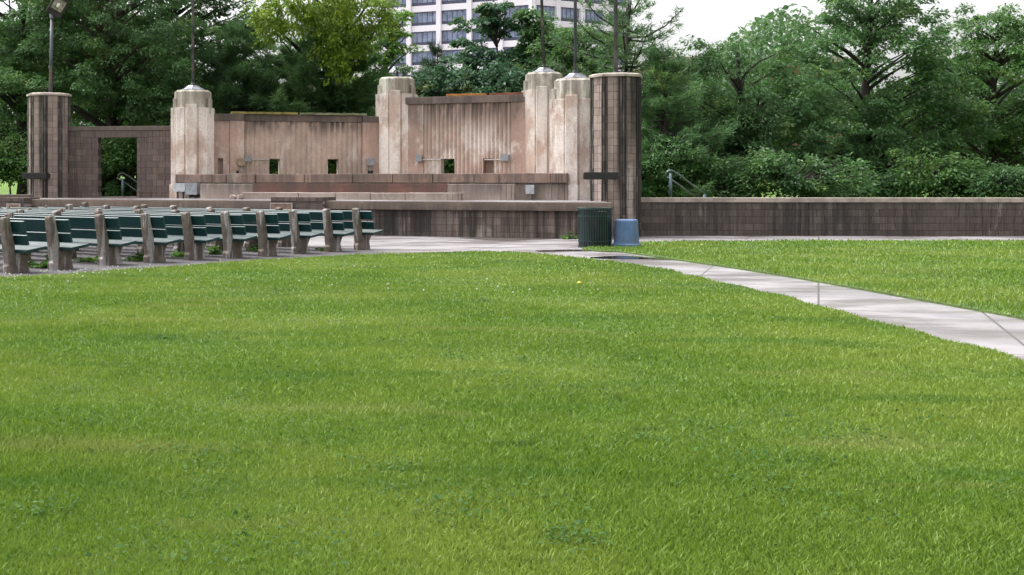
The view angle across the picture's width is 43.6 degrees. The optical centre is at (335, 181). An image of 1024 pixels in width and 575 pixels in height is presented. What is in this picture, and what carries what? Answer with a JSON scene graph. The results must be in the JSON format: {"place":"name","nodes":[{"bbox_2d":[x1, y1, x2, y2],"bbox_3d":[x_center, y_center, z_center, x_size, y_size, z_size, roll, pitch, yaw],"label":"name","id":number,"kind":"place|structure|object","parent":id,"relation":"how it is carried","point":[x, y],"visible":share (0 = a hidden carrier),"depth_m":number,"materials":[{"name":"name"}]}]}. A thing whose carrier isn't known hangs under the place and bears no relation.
{"place":"outdoors","nodes":[
{"label":"outdoors","id":0,"kind":"place"},
{"bbox_2d":[26,92,71,197],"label":"block pillar","id":1,"kind":"structure","parent":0,"point":[48,119],"depth_m":40.86,"materials":[{"name":"stone"}]},
{"bbox_2d":[22,173,49,178],"bbox_3d":[-9.672,-0.199,40.648,0.874,0.200,0.515,0,0,0],"label":"wall fixture","id":2,"kind":"object","parent":1,"relation":"attached to","point":[35,175],"depth_m":40.45,"materials":[{"name":"black paint"}]},
{"bbox_2d":[46,0,68,91],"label":"floodlight","id":3,"kind":"object","parent":1,"relation":"on","point":[56,8],"visible":0.98,"depth_m":41.35,"materials":[{"name":"grey metal"}]},
{"bbox_2d":[0,213,136,264],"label":"park bench","id":4,"kind":"object","parent":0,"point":[110,250],"visible":0.64,"depth_m":21.97,"materials":[{"name":"wood"}]},
{"bbox_2d":[0,175,1021,202],"bbox_3d":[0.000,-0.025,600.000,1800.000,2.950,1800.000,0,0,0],"label":"ground","id":5,"kind":"structure","parent":0,"point":[4,188],"depth_m":52.94,"materials":[{"name":"green plant"}]},
{"bbox_2d":[0,131,26,193],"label":"shrub","id":6,"kind":"object","parent":5,"relation":"on","point":[8,176],"visible":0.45,"depth_m":45.59,"materials":[{"name":"green plant"}]},
{"bbox_2d":[0,194,32,197],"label":"wall","id":7,"kind":"structure","parent":5,"relation":"on","point":[14,195],"depth_m":39.29,"materials":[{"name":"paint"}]},
{"bbox_2d":[7,121,115,193],"bbox_3d":[-9.960,-0.475,45.993,4.512,3.557,2.764,0,0,0],"label":"shrub","id":8,"kind":"object","parent":5,"relation":"on","point":[24,156],"visible":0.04,"depth_m":45.63,"materials":[{"name":"green plant"}]},
{"bbox_2d":[0,0,123,193],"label":"shade tree","id":9,"kind":"object","parent":5,"relation":"on","point":[17,105],"visible":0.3,"depth_m":48.19,"materials":[{"name":"green plant"}]},
{"bbox_2d":[0,0,222,181],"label":"shade tree","id":10,"kind":"object","parent":5,"relation":"on","point":[116,95],"visible":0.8,"depth_m":45.85,"materials":[{"name":"green plant"}]},
{"bbox_2d":[0,4,233,151],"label":"woodland","id":11,"kind":"object","parent":5,"relation":"on","point":[10,114],"visible":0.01,"depth_m":70.33,"materials":[{"name":"green plant"}]},
{"bbox_2d":[101,138,136,195],"bbox_3d":[-7.372,-0.260,45.368,2.527,3.235,2.702,0,0,0],"label":"shrub","id":12,"kind":"object","parent":5,"relation":"on","point":[121,156],"visible":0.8,"depth_m":44.84,"materials":[{"name":"green plant"}]},
{"bbox_2d":[101,174,136,195],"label":"shrub","id":13,"kind":"object","parent":5,"relation":"on","point":[111,187],"visible":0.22,"depth_m":45.66,"materials":[{"name":"green plant"}]},
{"bbox_2d":[117,172,136,195],"bbox_3d":[-7.009,0.257,44.500,1.422,1.203,0.100,0,0,0],"label":"handrail","id":14,"kind":"object","parent":5,"relation":"on","point":[122,186],"visible":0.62,"depth_m":44.48,"materials":[{"name":"metal"}]},
{"bbox_2d":[73,0,282,125],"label":"shade tree","id":15,"kind":"object","parent":5,"relation":"on","point":[201,14],"visible":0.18,"depth_m":51.86,"materials":[{"name":"green plant"}]},
{"bbox_2d":[156,16,327,173],"bbox_3d":[-3.483,-2.639,46.620,6.931,7.720,7.005,0,0,0],"label":"pine tree","id":16,"kind":"object","parent":5,"relation":"on","point":[239,35],"visible":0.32,"depth_m":46.32,"materials":[{"name":"green plant"}]},
{"bbox_2d":[200,84,317,111],"bbox_3d":[-3.177,-1.555,48.993,5.735,5.080,2.731,0,0,0],"label":"shrub","id":17,"kind":"object","parent":5,"relation":"on","point":[250,107],"visible":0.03,"depth_m":48.71,"materials":[{"name":"green plant"}]},
{"bbox_2d":[31,198,611,238],"bbox_3d":[-1.139,1.006,37.983,19.662,0.989,6.176,0,0,21],"label":"stage","id":18,"kind":"object","parent":5,"relation":"on","point":[558,219],"visible":0.32,"depth_m":33.30,"materials":[{"name":"stone"}]},
{"bbox_2d":[68,126,170,197],"bbox_3d":[-7.005,-0.642,41.198,3.555,2.355,0.360,0,0,10],"label":"doorway wall","id":19,"kind":"structure","parent":18,"relation":"on","point":[153,161],"depth_m":41.02,"materials":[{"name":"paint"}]},
{"bbox_2d":[173,183,184,197],"bbox_3d":[-4.821,0.275,39.135,0.399,0.480,0.220,0,0,20],"label":"electrical box","id":20,"kind":"object","parent":18,"relation":"on","point":[178,187],"visible":1,"depth_m":39.06,"materials":[{"name":"grey metal"}]},
{"bbox_2d":[185,183,199,198],"bbox_3d":[-4.412,0.270,38.915,0.388,0.490,0.280,0,0,20],"label":"electrical box","id":21,"kind":"object","parent":18,"relation":"on","point":[192,189],"visible":0.91,"depth_m":38.81,"materials":[{"name":"grey metal"}]},
{"bbox_2d":[170,85,214,197],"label":"tower","id":22,"kind":"structure","parent":18,"relation":"on","point":[192,129],"depth_m":39.96,"materials":[{"name":"paint"}]},
{"bbox_2d":[190,0,195,84],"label":"flag pole","id":23,"kind":"object","parent":22,"relation":"on","point":[192,51],"visible":1,"depth_m":40.46,"materials":[{"name":"metal"}]},
{"bbox_2d":[242,192,462,199],"bbox_3d":[0.463,0.434,36.574,6.684,0.262,0.619,0,0,20],"label":"riser","id":24,"kind":"object","parent":18,"relation":"on","point":[372,196],"visible":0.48,"depth_m":36.17,"materials":[{"name":"stone"}]},
{"bbox_2d":[200,184,515,199],"bbox_3d":[0.539,0.305,37.162,9.724,0.519,0.680,0,0,20],"label":"riser","id":25,"kind":"object","parent":18,"relation":"on","point":[468,191],"visible":0.55,"depth_m":36.63,"materials":[{"name":"concrete"}]},
{"bbox_2d":[175,173,568,199],"bbox_3d":[1.243,0.180,40.338,13.352,0.869,6.031,0,0,20],"label":"riser","id":26,"kind":"object","parent":18,"relation":"on","point":[551,186],"visible":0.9,"depth_m":36.84,"materials":[{"name":"stone"}]},
{"bbox_2d":[214,114,378,173],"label":"fluted wall","id":27,"kind":"structure","parent":26,"relation":"on","point":[302,144],"depth_m":41.29,"materials":[{"name":"paint"}]},
{"bbox_2d":[231,112,297,114],"bbox_3d":[-2.320,-2.243,41.016,2.196,0.081,0.180,0,0,-14],"label":"board","id":28,"kind":"object","parent":27,"relation":"on","point":[279,113],"visible":1,"depth_m":40.99,"materials":[{"name":"brown wood"}]},
{"bbox_2d":[300,113,366,115],"bbox_3d":[-0.069,-2.240,41.559,2.235,0.076,0.180,0,0,-14],"label":"board","id":29,"kind":"object","parent":27,"relation":"on","point":[350,114],"visible":1,"depth_m":41.51,"materials":[{"name":"brown wood"}]},
{"bbox_2d":[366,159,374,173],"bbox_3d":[1.146,-0.528,41.682,0.253,0.499,0.210,0,0,-14],"label":"electrical box","id":30,"kind":"object","parent":27,"relation":"attached to","point":[369,162],"visible":1,"depth_m":41.62,"materials":[{"name":"black paint"}]},
{"bbox_2d":[376,71,417,173],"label":"tower","id":31,"kind":"structure","parent":26,"relation":"on","point":[391,105],"depth_m":41.52,"materials":[{"name":"paint"}]},
{"bbox_2d":[405,94,524,173],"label":"fluted wall","id":32,"kind":"structure","parent":26,"relation":"on","point":[468,134],"depth_m":40.80,"materials":[{"name":"paint"}]},
{"bbox_2d":[446,93,486,95],"bbox_3d":[4.257,-2.831,40.866,1.322,0.078,0.180,0,0,21],"label":"board","id":33,"kind":"object","parent":32,"relation":"on","point":[477,94],"visible":1,"depth_m":40.75,"materials":[{"name":"wood"}]},
{"bbox_2d":[484,154,509,160],"bbox_3d":[5.165,-0.780,40.342,0.820,0.212,0.240,0,0,21],"label":"electrical box","id":34,"kind":"object","parent":32,"relation":"attached to","point":[504,157],"visible":1,"depth_m":40.16,"materials":[{"name":"grey metal"}]},
{"bbox_2d":[489,92,523,94],"bbox_3d":[5.504,-2.830,40.382,1.115,0.075,0.180,0,0,21],"label":"board","id":35,"kind":"object","parent":32,"relation":"on","point":[516,93],"visible":1,"depth_m":40.27,"materials":[{"name":"brown wood"}]},
{"bbox_2d":[522,67,562,172],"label":"tower","id":36,"kind":"structure","parent":26,"relation":"on","point":[538,85],"depth_m":39.74,"materials":[{"name":"paint"}]},
{"bbox_2d":[540,0,546,66],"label":"flag pole","id":37,"kind":"object","parent":36,"relation":"on","point":[542,35],"visible":1,"depth_m":40.26,"materials":[{"name":"metal"}]},
{"bbox_2d":[526,185,534,198],"bbox_3d":[5.512,0.283,35.573,0.238,0.403,0.260,0,0,20],"label":"electrical box","id":38,"kind":"object","parent":18,"relation":"on","point":[530,190],"visible":1,"depth_m":35.48,"materials":[{"name":"grey metal"}]},
{"bbox_2d":[550,73,589,199],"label":"tower","id":39,"kind":"structure","parent":18,"relation":"on","point":[570,128],"depth_m":35.39,"materials":[{"name":"paint"}]},
{"bbox_2d":[572,0,578,72],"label":"flag pole","id":40,"kind":"object","parent":39,"relation":"on","point":[575,70],"visible":1,"depth_m":35.96,"materials":[{"name":"grey metal"}]},
{"bbox_2d":[238,0,406,112],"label":"locust tree","id":41,"kind":"object","parent":5,"relation":"on","point":[343,14],"visible":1,"depth_m":44.18,"materials":[{"name":"green plant"}]},
{"bbox_2d":[240,4,423,169],"bbox_3d":[-0.038,-2.903,47.026,7.869,8.189,7.566,0,0,30],"label":"pine tree","id":42,"kind":"object","parent":5,"relation":"on","point":[301,75],"visible":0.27,"depth_m":45.79,"materials":[{"name":"green plant"}]},
{"bbox_2d":[328,159,336,173],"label":"shrub","id":43,"kind":"object","parent":5,"relation":"on","point":[332,166],"visible":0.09,"depth_m":45.01,"materials":[{"name":"green plant"}]},
{"bbox_2d":[325,77,380,113],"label":"shrub","id":44,"kind":"object","parent":5,"relation":"on","point":[362,110],"visible":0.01,"depth_m":49.66,"materials":[{"name":"green plant"}]},
{"bbox_2d":[350,9,426,82],"bbox_3d":[2.436,-4.002,58.057,3.784,7.957,2.315,0,0,10],"label":"locust tree","id":45,"kind":"object","parent":5,"relation":"on","point":[393,50],"visible":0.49,"depth_m":57.69,"materials":[{"name":"green plant"}]},
{"bbox_2d":[392,63,442,79],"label":"shrub","id":46,"kind":"object","parent":5,"relation":"on","point":[406,71],"visible":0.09,"depth_m":51.64,"materials":[{"name":"green plant"}]},
{"bbox_2d":[412,39,449,89],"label":"pine tree","id":47,"kind":"object","parent":5,"relation":"on","point":[436,52],"visible":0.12,"depth_m":65.75,"materials":[{"name":"green plant"}]},
{"bbox_2d":[444,159,453,173],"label":"shrub","id":48,"kind":"object","parent":5,"relation":"on","point":[448,166],"visible":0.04,"depth_m":45.59,"materials":[{"name":"green plant"}]},
{"bbox_2d":[407,58,532,96],"bbox_3d":[5.066,-1.811,48.874,6.060,5.837,4.792,0,0,0],"label":"sumac tree","id":49,"kind":"object","parent":5,"relation":"on","point":[512,80],"visible":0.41,"depth_m":47.64,"materials":[{"name":"green plant"}]},
{"bbox_2d":[430,0,541,91],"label":"sumac tree","id":50,"kind":"object","parent":5,"relation":"on","point":[490,23],"visible":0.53,"depth_m":51.48,"materials":[{"name":"green plant"}]},
{"bbox_2d":[377,0,631,76],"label":"office building","id":51,"kind":"structure","parent":5,"relation":"on","point":[432,18],"depth_m":227.50,"materials":[{"name":"concrete"}]},
{"bbox_2d":[412,51,434,64],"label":"window","id":52,"kind":"structure","parent":51,"relation":"in","point":[415,57],"depth_m":230.25,"materials":[{"name":"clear glass"}]},
{"bbox_2d":[412,31,435,45],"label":"window","id":53,"kind":"structure","parent":51,"relation":"in","point":[420,38],"depth_m":229.86,"materials":[{"name":"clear glass"}]},
{"bbox_2d":[412,11,435,25],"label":"window","id":54,"kind":"structure","parent":51,"relation":"in","point":[428,18],"depth_m":229.75,"materials":[{"name":"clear glass"}]},
{"bbox_2d":[412,0,435,5],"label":"window","id":55,"kind":"structure","parent":51,"relation":"in","point":[415,2],"depth_m":229.86,"materials":[{"name":"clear glass"}]},
{"bbox_2d":[442,49,464,62],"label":"window","id":56,"kind":"structure","parent":51,"relation":"in","point":[447,52],"depth_m":227.37,"materials":[{"name":"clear glass"}]},
{"bbox_2d":[442,29,466,43],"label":"window","id":57,"kind":"structure","parent":51,"relation":"in","point":[448,36],"depth_m":227.35,"materials":[{"name":"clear glass"}]},
{"bbox_2d":[442,9,466,23],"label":"window","id":58,"kind":"structure","parent":51,"relation":"in","point":[448,15],"depth_m":227.29,"materials":[{"name":"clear glass"}]},
{"bbox_2d":[442,0,466,3],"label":"window","id":59,"kind":"structure","parent":51,"relation":"in","point":[443,1],"depth_m":227.29,"materials":[{"name":"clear glass"}]},
{"bbox_2d":[473,32,492,41],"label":"window","id":60,"kind":"structure","parent":51,"relation":"in","point":[475,37],"depth_m":225.03,"materials":[{"name":"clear glass"}]},
{"bbox_2d":[504,28,521,40],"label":"window","id":61,"kind":"structure","parent":51,"relation":"in","point":[513,34],"depth_m":222.13,"materials":[{"name":"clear glass"}]},
{"bbox_2d":[504,5,528,19],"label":"window","id":62,"kind":"structure","parent":51,"relation":"in","point":[510,10],"depth_m":221.97,"materials":[{"name":"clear glass"}]},
{"bbox_2d":[536,5,553,19],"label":"window","id":63,"kind":"structure","parent":51,"relation":"in","point":[549,8],"depth_m":222.19,"materials":[{"name":"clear glass"}]},
{"bbox_2d":[561,7,578,21],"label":"window","id":64,"kind":"structure","parent":51,"relation":"in","point":[565,12],"depth_m":224.34,"materials":[{"name":"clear glass"}]},
{"bbox_2d":[585,9,601,23],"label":"window","id":65,"kind":"structure","parent":51,"relation":"in","point":[588,15],"depth_m":226.96,"materials":[{"name":"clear glass"}]},
{"bbox_2d":[505,6,586,74],"bbox_3d":[8.580,-3.333,51.508,4.274,7.904,4.075,0,0,0],"label":"sumac tree","id":66,"kind":"object","parent":5,"relation":"on","point":[526,17],"visible":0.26,"depth_m":51.56,"materials":[{"name":"green plant"}]},
{"bbox_2d":[524,23,631,77],"bbox_3d":[10.315,-2.716,49.901,5.592,7.185,3.451,0,0,0],"label":"shade tree","id":67,"kind":"object","parent":5,"relation":"on","point":[563,53],"visible":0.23,"depth_m":49.49,"materials":[{"name":"green plant"}]},
{"bbox_2d":[589,72,642,236],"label":"block pillar","id":68,"kind":"structure","parent":5,"relation":"on","point":[615,124],"depth_m":33.35,"materials":[{"name":"stone"}]},
{"bbox_2d":[583,172,618,179],"bbox_3d":[6.964,-0.163,33.106,0.926,0.192,0.515,0,0,0],"label":"wall fixture","id":69,"kind":"object","parent":68,"relation":"attached to","point":[600,175],"depth_m":32.91,"materials":[{"name":"black paint"}]},
{"bbox_2d":[612,0,617,72],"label":"flag pole","id":70,"kind":"object","parent":68,"relation":"on","point":[615,69],"visible":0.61,"depth_m":33.85,"materials":[{"name":"metal"}]},
{"bbox_2d":[546,0,726,162],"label":"pine tree","id":71,"kind":"object","parent":5,"relation":"on","point":[631,35],"visible":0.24,"depth_m":45.46,"materials":[{"name":"green plant"}]},
{"bbox_2d":[641,136,730,196],"bbox_3d":[11.011,0.013,41.967,4.347,3.060,2.660,0,0,0],"label":"shrub","id":72,"kind":"object","parent":5,"relation":"on","point":[683,169],"visible":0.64,"depth_m":41.49,"materials":[{"name":"green plant"}]},
{"bbox_2d":[666,170,707,196],"bbox_3d":[10.180,0.213,36.500,1.227,1.156,0.100,0,0,0],"label":"handrail","id":73,"kind":"object","parent":5,"relation":"on","point":[669,178],"visible":0.82,"depth_m":36.48,"materials":[{"name":"metal"}]},
{"bbox_2d":[636,39,747,196],"bbox_3d":[11.324,-1.699,42.976,5.138,6.470,5.157,0,0,-44],"label":"pine tree","id":74,"kind":"object","parent":5,"relation":"on","point":[661,111],"visible":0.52,"depth_m":42.38,"materials":[{"name":"green plant"}]},
{"bbox_2d":[651,165,787,196],"bbox_3d":[12.769,0.478,41.917,4.805,2.134,2.762,0,0,0],"label":"shrub","id":75,"kind":"object","parent":5,"relation":"on","point":[721,190],"visible":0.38,"depth_m":41.68,"materials":[{"name":"green plant"}]},
{"bbox_2d":[633,57,846,157],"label":"brick building","id":76,"kind":"structure","parent":5,"relation":"on","point":[839,59],"depth_m":95.00,"materials":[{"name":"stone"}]},
{"bbox_2d":[657,26,861,176],"bbox_3d":[15.184,-2.137,45.898,8.188,6.936,5.362,0,0,0],"label":"shade tree","id":77,"kind":"object","parent":5,"relation":"on","point":[750,133],"visible":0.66,"depth_m":45.29,"materials":[{"name":"green plant"}]},
{"bbox_2d":[709,146,881,197],"bbox_3d":[15.207,0.174,42.017,5.651,2.742,2.610,0,0,0],"label":"shrub","id":78,"kind":"object","parent":5,"relation":"on","point":[771,169],"visible":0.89,"depth_m":41.61,"materials":[{"name":"green plant"}]},
{"bbox_2d":[641,197,1023,235],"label":"wall","id":79,"kind":"structure","parent":5,"relation":"on","point":[722,216],"depth_m":33.81,"materials":[{"name":"stone"}]},
{"bbox_2d":[679,3,1023,173],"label":"woodland","id":80,"kind":"object","parent":5,"relation":"on","point":[782,15],"visible":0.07,"depth_m":70.35,"materials":[{"name":"green plant"}]},
{"bbox_2d":[795,166,934,202],"bbox_3d":[18.980,0.429,44.668,5.030,1.980,2.517,0,0,0],"label":"shrub","id":81,"kind":"object","parent":5,"relation":"on","point":[885,188],"visible":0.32,"depth_m":44.16,"materials":[{"name":"green plant"}]},
{"bbox_2d":[762,0,1004,181],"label":"shade tree","id":82,"kind":"object","parent":5,"relation":"on","point":[879,106],"visible":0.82,"depth_m":46.92,"materials":[{"name":"green plant"}]},
{"bbox_2d":[858,146,1017,202],"bbox_3d":[21.463,0.052,44.616,6.174,2.733,2.915,0,0,0],"label":"shrub","id":83,"kind":"object","parent":5,"relation":"on","point":[935,182],"visible":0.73,"depth_m":44.17,"materials":[{"name":"green plant"}]},
{"bbox_2d":[878,2,1023,172],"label":"shade tree","id":84,"kind":"object","parent":5,"relation":"on","point":[1007,148],"visible":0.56,"depth_m":49.27,"materials":[{"name":"green plant"}]},
{"bbox_2d":[945,163,1023,202],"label":"shrub","id":85,"kind":"object","parent":5,"relation":"on","point":[1005,183],"visible":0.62,"depth_m":43.54,"materials":[{"name":"green plant"}]},
{"bbox_2d":[0,250,1023,574],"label":"lawn","id":86,"kind":"structure","parent":0,"point":[16,305],"depth_m":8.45,"materials":[{"name":"plant"}]},
{"bbox_2d":[0,0,1023,148],"label":"sky","id":87,"kind":"structure","parent":0,"point":[712,21],"materials":[{"name":"white"}]},
{"bbox_2d":[206,235,1023,358],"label":"path","id":88,"kind":"structure","parent":0,"point":[1005,334],"depth_m":17.76,"materials":[{"name":"concrete"}]},
{"bbox_2d":[0,197,39,208],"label":"brick box","id":89,"kind":"object","parent":88,"relation":"on","point":[21,202],"visible":0.29,"depth_m":37.57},
{"bbox_2d":[0,244,387,276],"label":"gravel","id":90,"kind":"structure","parent":88,"relation":"on","point":[127,251],"depth_m":24.05,"materials":[{"name":"grey gravel"}]},
{"bbox_2d":[0,217,45,272],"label":"park bench","id":91,"kind":"object","parent":90,"relation":"on","point":[16,250],"visible":0.94,"depth_m":19.88,"materials":[{"name":"concrete"}]},
{"bbox_2d":[33,250,48,268],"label":"weed","id":92,"kind":"object","parent":90,"relation":"on","point":[45,263],"visible":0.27,"depth_m":21.02,"materials":[{"name":"green plant"}]},
{"bbox_2d":[10,215,88,269],"bbox_3d":[-6.505,1.011,22.249,5.449,0.926,0.616,0,0,35],"label":"park bench","id":93,"kind":"object","parent":90,"relation":"on","point":[61,247],"visible":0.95,"depth_m":20.75,"materials":[{"name":"wood"}]},
{"bbox_2d":[72,255,98,261],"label":"weed","id":94,"kind":"object","parent":90,"relation":"on","point":[90,259],"visible":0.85,"depth_m":22.78,"materials":[{"name":"green plant"}]},
{"bbox_2d":[0,210,180,262],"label":"park bench","id":95,"kind":"object","parent":90,"relation":"on","point":[155,242],"visible":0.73,"depth_m":22.61,"materials":[{"name":"wood"}]},
{"bbox_2d":[0,209,219,259],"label":"park bench","id":96,"kind":"object","parent":90,"relation":"on","point":[194,240],"visible":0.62,"depth_m":23.35,"materials":[{"name":"wood"}]},
{"bbox_2d":[0,208,256,258],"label":"park bench","id":97,"kind":"object","parent":90,"relation":"on","point":[233,238],"visible":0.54,"depth_m":23.91,"materials":[{"name":"wood"}]},
{"bbox_2d":[123,250,143,260],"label":"weed","id":98,"kind":"object","parent":90,"relation":"on","point":[139,257],"visible":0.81,"depth_m":22.91,"materials":[{"name":"green plant"}]},
{"bbox_2d":[0,207,290,256],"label":"park bench","id":99,"kind":"object","parent":90,"relation":"on","point":[267,242],"visible":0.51,"depth_m":24.51,"materials":[{"name":"wood"}]},
{"bbox_2d":[1,204,322,253],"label":"park bench","id":100,"kind":"object","parent":90,"relation":"on","point":[302,235],"visible":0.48,"depth_m":25.46,"materials":[{"name":"wood"}]},
{"bbox_2d":[37,205,354,251],"bbox_3d":[-3.522,1.028,28.578,9.126,1.005,0.623,0,0,35],"label":"park bench","id":101,"kind":"object","parent":90,"relation":"on","point":[327,226],"visible":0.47,"depth_m":26.21,"materials":[{"name":"wood"}]},
{"bbox_2d":[206,244,223,254],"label":"weed","id":102,"kind":"object","parent":90,"relation":"on","point":[214,250],"visible":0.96,"depth_m":25.01,"materials":[{"name":"green plant"}]},
{"bbox_2d":[79,202,382,249],"bbox_3d":[-2.766,1.003,29.322,8.914,1.003,0.618,0,0,36],"label":"park bench","id":103,"kind":"object","parent":90,"relation":"on","point":[364,231],"visible":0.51,"depth_m":26.94,"materials":[{"name":"wood"}]},
{"bbox_2d":[270,197,335,209],"bbox_3d":[-0.900,0.932,34.924,1.554,1.035,1.042,0,0,21],"label":"brick box","id":104,"kind":"object","parent":88,"relation":"on","point":[303,203],"visible":0.37,"depth_m":34.46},
{"bbox_2d":[467,237,557,239],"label":"soil","id":105,"kind":"structure","parent":88,"relation":"on","point":[494,238],"depth_m":32.09,"materials":[{"name":"brown soil"}]},
{"bbox_2d":[577,207,612,247],"bbox_3d":[5.760,1.005,27.936,0.784,0.880,0.784,0,0,0],"label":"litter bin","id":106,"kind":"object","parent":88,"relation":"on","point":[595,226],"visible":0.93,"depth_m":27.64,"materials":[{"name":"green metal"}]},
{"bbox_2d":[590,256,670,259],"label":"puddle","id":107,"kind":"object","parent":88,"relation":"on","point":[620,257],"visible":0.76,"depth_m":24.03,"materials":[{"name":"grey liquid"}]},
{"bbox_2d":[582,238,1023,319],"bbox_3d":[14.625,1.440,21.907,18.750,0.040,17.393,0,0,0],"label":"lawn","id":108,"kind":"structure","parent":0,"point":[975,308],"depth_m":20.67,"materials":[{"name":"plant"}]},
{"bbox_2d":[612,219,640,246],"bbox_3d":[6.458,1.139,27.936,0.570,0.622,0.570,0,0,25],"label":"plastic tub","id":109,"kind":"object","parent":108,"relation":"on","point":[626,232],"visible":0.84,"depth_m":27.72,"materials":[{"name":"blue plastic"}]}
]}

